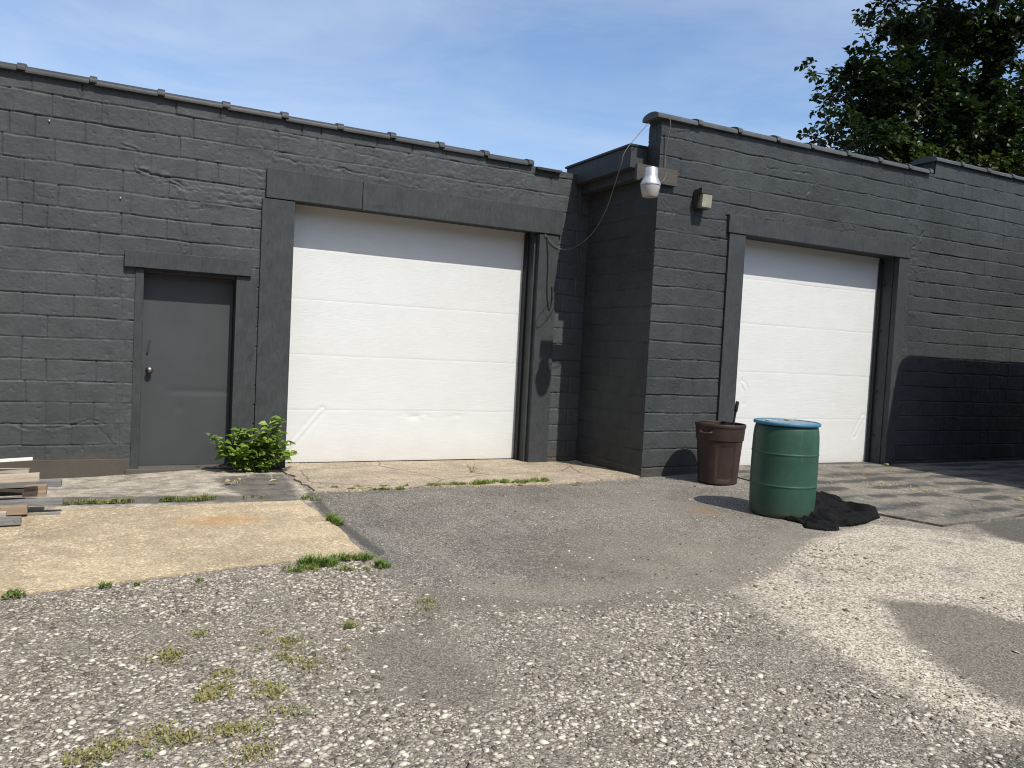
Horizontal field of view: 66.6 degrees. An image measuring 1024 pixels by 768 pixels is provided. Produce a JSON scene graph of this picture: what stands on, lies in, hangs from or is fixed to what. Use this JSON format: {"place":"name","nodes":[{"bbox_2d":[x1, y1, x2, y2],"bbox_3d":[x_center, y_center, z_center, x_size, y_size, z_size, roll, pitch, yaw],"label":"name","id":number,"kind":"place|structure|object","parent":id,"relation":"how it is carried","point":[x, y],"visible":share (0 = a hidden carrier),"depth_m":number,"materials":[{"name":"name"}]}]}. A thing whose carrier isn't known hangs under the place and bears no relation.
{"place":"outdoors","nodes":[
{"label":"outdoors","id":0,"kind":"place"},
{"bbox_2d":[1,475,549,598],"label":"grass","id":1,"kind":"structure","parent":0,"point":[313,562],"depth_m":5.18,"materials":[{"name":"green plant"}]},
{"bbox_2d":[0,431,1023,767],"bbox_3d":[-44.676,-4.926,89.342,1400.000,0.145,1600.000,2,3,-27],"label":"ground","id":2,"kind":"structure","parent":0,"point":[658,515],"depth_m":4.12,"materials":[{"name":"grey gravel"}]},
{"bbox_2d":[0,498,24,499],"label":"board","id":3,"kind":"object","parent":2,"relation":"on","point":[10,498],"visible":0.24,"depth_m":6.19,"materials":[{"name":"wood"}]},
{"bbox_2d":[0,488,23,495],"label":"board","id":4,"kind":"object","parent":3,"relation":"on","point":[10,491],"depth_m":6.20,"materials":[{"name":"brown wood"}]},
{"bbox_2d":[0,479,61,487],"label":"board","id":5,"kind":"object","parent":4,"relation":"on","point":[54,482],"visible":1,"depth_m":6.27,"materials":[{"name":"grey wood"}]},
{"bbox_2d":[0,500,361,597],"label":"concrete pad","id":6,"kind":"object","parent":2,"relation":"on","point":[65,549],"visible":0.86,"depth_m":5.35,"materials":[{"name":"beige concrete"}]},
{"bbox_2d":[0,511,6,516],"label":"board","id":7,"kind":"object","parent":6,"relation":"on","point":[3,513],"visible":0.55,"depth_m":5.59,"materials":[{"name":"beige wood"}]},
{"bbox_2d":[0,516,21,525],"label":"board","id":8,"kind":"object","parent":6,"relation":"on","point":[11,520],"visible":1,"depth_m":5.53,"materials":[{"name":"grey wood"}]},
{"bbox_2d":[0,504,27,514],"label":"board","id":9,"kind":"object","parent":6,"relation":"on","point":[16,509],"visible":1,"depth_m":5.80,"materials":[{"name":"brown wood"}]},
{"bbox_2d":[0,497,62,505],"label":"board","id":10,"kind":"object","parent":6,"relation":"on","point":[44,501],"visible":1,"depth_m":5.96,"materials":[{"name":"grey wood"}]},
{"bbox_2d":[22,490,46,496],"bbox_3d":[-3.709,0.848,6.055,0.161,0.043,0.092,2,3,-27],"label":"board","id":11,"kind":"object","parent":10,"relation":"on","point":[34,493],"visible":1,"depth_m":6.02,"materials":[{"name":"brown wood"}]},
{"bbox_2d":[24,484,47,490],"bbox_3d":[-3.720,0.811,6.090,0.151,0.042,0.084,2,3,-25],"label":"board","id":12,"kind":"object","parent":11,"relation":"on","point":[37,487],"visible":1,"depth_m":6.06,"materials":[{"name":"brown wood"}]},
{"bbox_2d":[0,472,39,482],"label":"board","id":13,"kind":"object","parent":12,"relation":"on","point":[19,477],"visible":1,"depth_m":5.87,"materials":[{"name":"beige wood"}]},
{"bbox_2d":[0,468,29,473],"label":"board","id":14,"kind":"object","parent":13,"relation":"on","point":[12,470],"visible":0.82,"depth_m":5.99,"materials":[{"name":"beige wood"}]},
{"bbox_2d":[0,457,32,461],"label":"board","id":15,"kind":"object","parent":14,"relation":"on","point":[16,459],"visible":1,"depth_m":5.94,"materials":[{"name":"white paint"}]},
{"bbox_2d":[7,512,59,515],"bbox_3d":[-4.099,0.970,5.683,1.400,0.023,0.035,2,3,-25],"label":"board","id":16,"kind":"object","parent":6,"relation":"on","point":[47,513],"visible":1,"depth_m":5.91,"materials":[{"name":"grey wood"}]},
{"bbox_2d":[206,415,297,471],"bbox_3d":[-2.781,0.647,8.434,1.012,0.637,0.456,2,3,-27],"label":"shrub","id":17,"kind":"object","parent":2,"relation":"on","point":[255,455],"visible":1,"depth_m":8.43,"materials":[{"name":"green plant"}]},
{"bbox_2d":[0,61,589,478],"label":"garage building","id":18,"kind":"structure","parent":2,"relation":"on","point":[181,276],"depth_m":8.64,"materials":[{"name":"grey paint"}]},
{"bbox_2d":[139,273,233,464],"bbox_3d":[-3.528,-0.137,8.469,0.900,2.051,0.086,2,3,-27],"label":"door","id":19,"kind":"structure","parent":18,"relation":"in","point":[187,333],"depth_m":8.49,"materials":[{"name":"grey paint"}]},
{"bbox_2d":[285,204,524,462],"bbox_3d":[-1.280,-0.546,9.760,3.075,3.078,0.053,2,3,-27],"label":"garage door","id":20,"kind":"structure","parent":18,"relation":"in","point":[405,332],"depth_m":9.69,"materials":[{"name":"white paint"}]},
{"bbox_2d":[547,236,552,308],"bbox_3d":[0.488,-1.453,10.175,0.132,0.947,0.018,2,3,-27],"label":"loose cable","id":21,"kind":"object","parent":18,"relation":"attached to","point":[547,281],"visible":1,"depth_m":10.18,"materials":[{"name":"black rubber"}]},
{"bbox_2d":[545,123,648,249],"bbox_3d":[1.005,-2.405,9.601,0.346,1.386,1.432,1,3,-36],"label":"overhead cable","id":22,"kind":"object","parent":18,"relation":"attached to","point":[610,196],"visible":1,"depth_m":9.24,"materials":[{"name":"grey metal"}]},
{"bbox_2d":[279,459,639,492],"bbox_3d":[-0.587,1.078,9.098,3.964,0.174,2.137,2,3,-27],"label":"apron","id":23,"kind":"object","parent":2,"relation":"on","point":[393,474],"visible":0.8,"depth_m":8.87,"materials":[{"name":"concrete"}]},
{"bbox_2d":[405,491,772,587],"bbox_3d":[1.179,1.198,6.602,4.464,0.036,3.069,2,3,-15],"label":"grit","id":24,"kind":"object","parent":2,"relation":"on","point":[581,555],"visible":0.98,"depth_m":5.70,"materials":[{"name":"gravel"}]},
{"bbox_2d":[228,472,983,505],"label":"leaf litter","id":25,"kind":"object","parent":2,"relation":"on","point":[582,487],"visible":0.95,"depth_m":8.29,"materials":[{"name":"brown plant"}]},
{"bbox_2d":[695,420,746,484],"bbox_3d":[2.398,0.794,9.040,0.575,0.691,0.575,3,3,4],"label":"trash can","id":26,"kind":"object","parent":2,"relation":"on","point":[719,446],"visible":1,"depth_m":8.84,"materials":[{"name":"brown plastic"}]},
{"bbox_2d":[732,401,738,424],"bbox_3d":[2.565,0.647,9.119,0.147,0.899,0.041,2,3,-21],"label":"broom stick","id":27,"kind":"object","parent":26,"relation":"in","point":[736,407],"visible":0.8,"depth_m":9.11,"materials":[{"name":"black"}]},
{"bbox_2d":[749,418,820,518],"bbox_3d":[2.587,0.791,7.415,0.613,0.898,0.613,2,3,-27],"label":"drum","id":28,"kind":"object","parent":2,"relation":"on","point":[784,468],"visible":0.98,"depth_m":7.16,"materials":[{"name":"green plastic"}]},
{"bbox_2d":[565,111,1023,476],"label":"garage building","id":29,"kind":"structure","parent":2,"relation":"on","point":[859,307],"depth_m":10.44,"materials":[{"name":"grey paint"}]},
{"bbox_2d":[634,163,677,197],"bbox_3d":[1.714,-2.304,8.914,0.591,0.395,0.294,2,3,-27],"label":"security light","id":30,"kind":"object","parent":29,"relation":"attached to","point":[650,177],"visible":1,"depth_m":8.82,"materials":[{"name":"white metal"}]},
{"bbox_2d":[660,118,670,182],"bbox_3d":[1.725,-2.696,8.964,0.061,0.769,0.265,5,3,41],"label":"lamp cable","id":31,"kind":"object","parent":29,"relation":"attached to","point":[666,148],"visible":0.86,"depth_m":9.04,"materials":[{"name":"grey metal"}]},
{"bbox_2d":[693,187,713,210],"bbox_3d":[2.277,-2.202,9.282,0.180,0.235,0.153,2,3,-27],"label":"wall light","id":32,"kind":"object","parent":29,"relation":"attached to","point":[702,200],"visible":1,"depth_m":9.24,"materials":[{"name":"brown metal"}]},
{"bbox_2d":[735,239,879,464],"bbox_3d":[3.954,-0.380,10.685,2.825,3.018,0.051,2,3,-27],"label":"garage door","id":33,"kind":"structure","parent":29,"relation":"in","point":[806,338],"depth_m":10.71,"materials":[{"name":"white paint"}]},
{"bbox_2d":[783,491,879,530],"bbox_3d":[2.989,1.187,7.591,1.572,0.150,1.328,2,3,-27],"label":"crumpled cloth","id":34,"kind":"object","parent":2,"relation":"on","point":[831,512],"visible":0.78,"depth_m":7.29,"materials":[{"name":"black fabric"}]},
{"bbox_2d":[738,460,1023,526],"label":"apron","id":35,"kind":"object","parent":2,"relation":"on","point":[998,486],"visible":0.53,"depth_m":9.22,"materials":[{"name":"concrete"}]},
{"bbox_2d":[794,0,1023,176],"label":"tree","id":36,"kind":"object","parent":2,"relation":"on","point":[980,116],"visible":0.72,"depth_m":18.21,"materials":[{"name":"green plant"}]},
{"bbox_2d":[867,116,1023,175],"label":"tree","id":37,"kind":"object","parent":2,"relation":"on","point":[907,157],"visible":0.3,"depth_m":17.47,"materials":[{"name":"green plant"}]},
{"bbox_2d":[0,524,1023,767],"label":"gravel","id":38,"kind":"structure","parent":0,"point":[451,747],"depth_m":3.26,"materials":[{"name":"grey gravel"}]},
{"bbox_2d":[55,596,439,767],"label":"dry grass","id":39,"kind":"structure","parent":38,"relation":"on","point":[115,742],"depth_m":2.89,"materials":[{"name":"green plant"}]},
{"bbox_2d":[0,0,1023,171],"label":"sky","id":40,"kind":"structure","parent":0,"point":[553,84],"materials":[{"name":"blue"}]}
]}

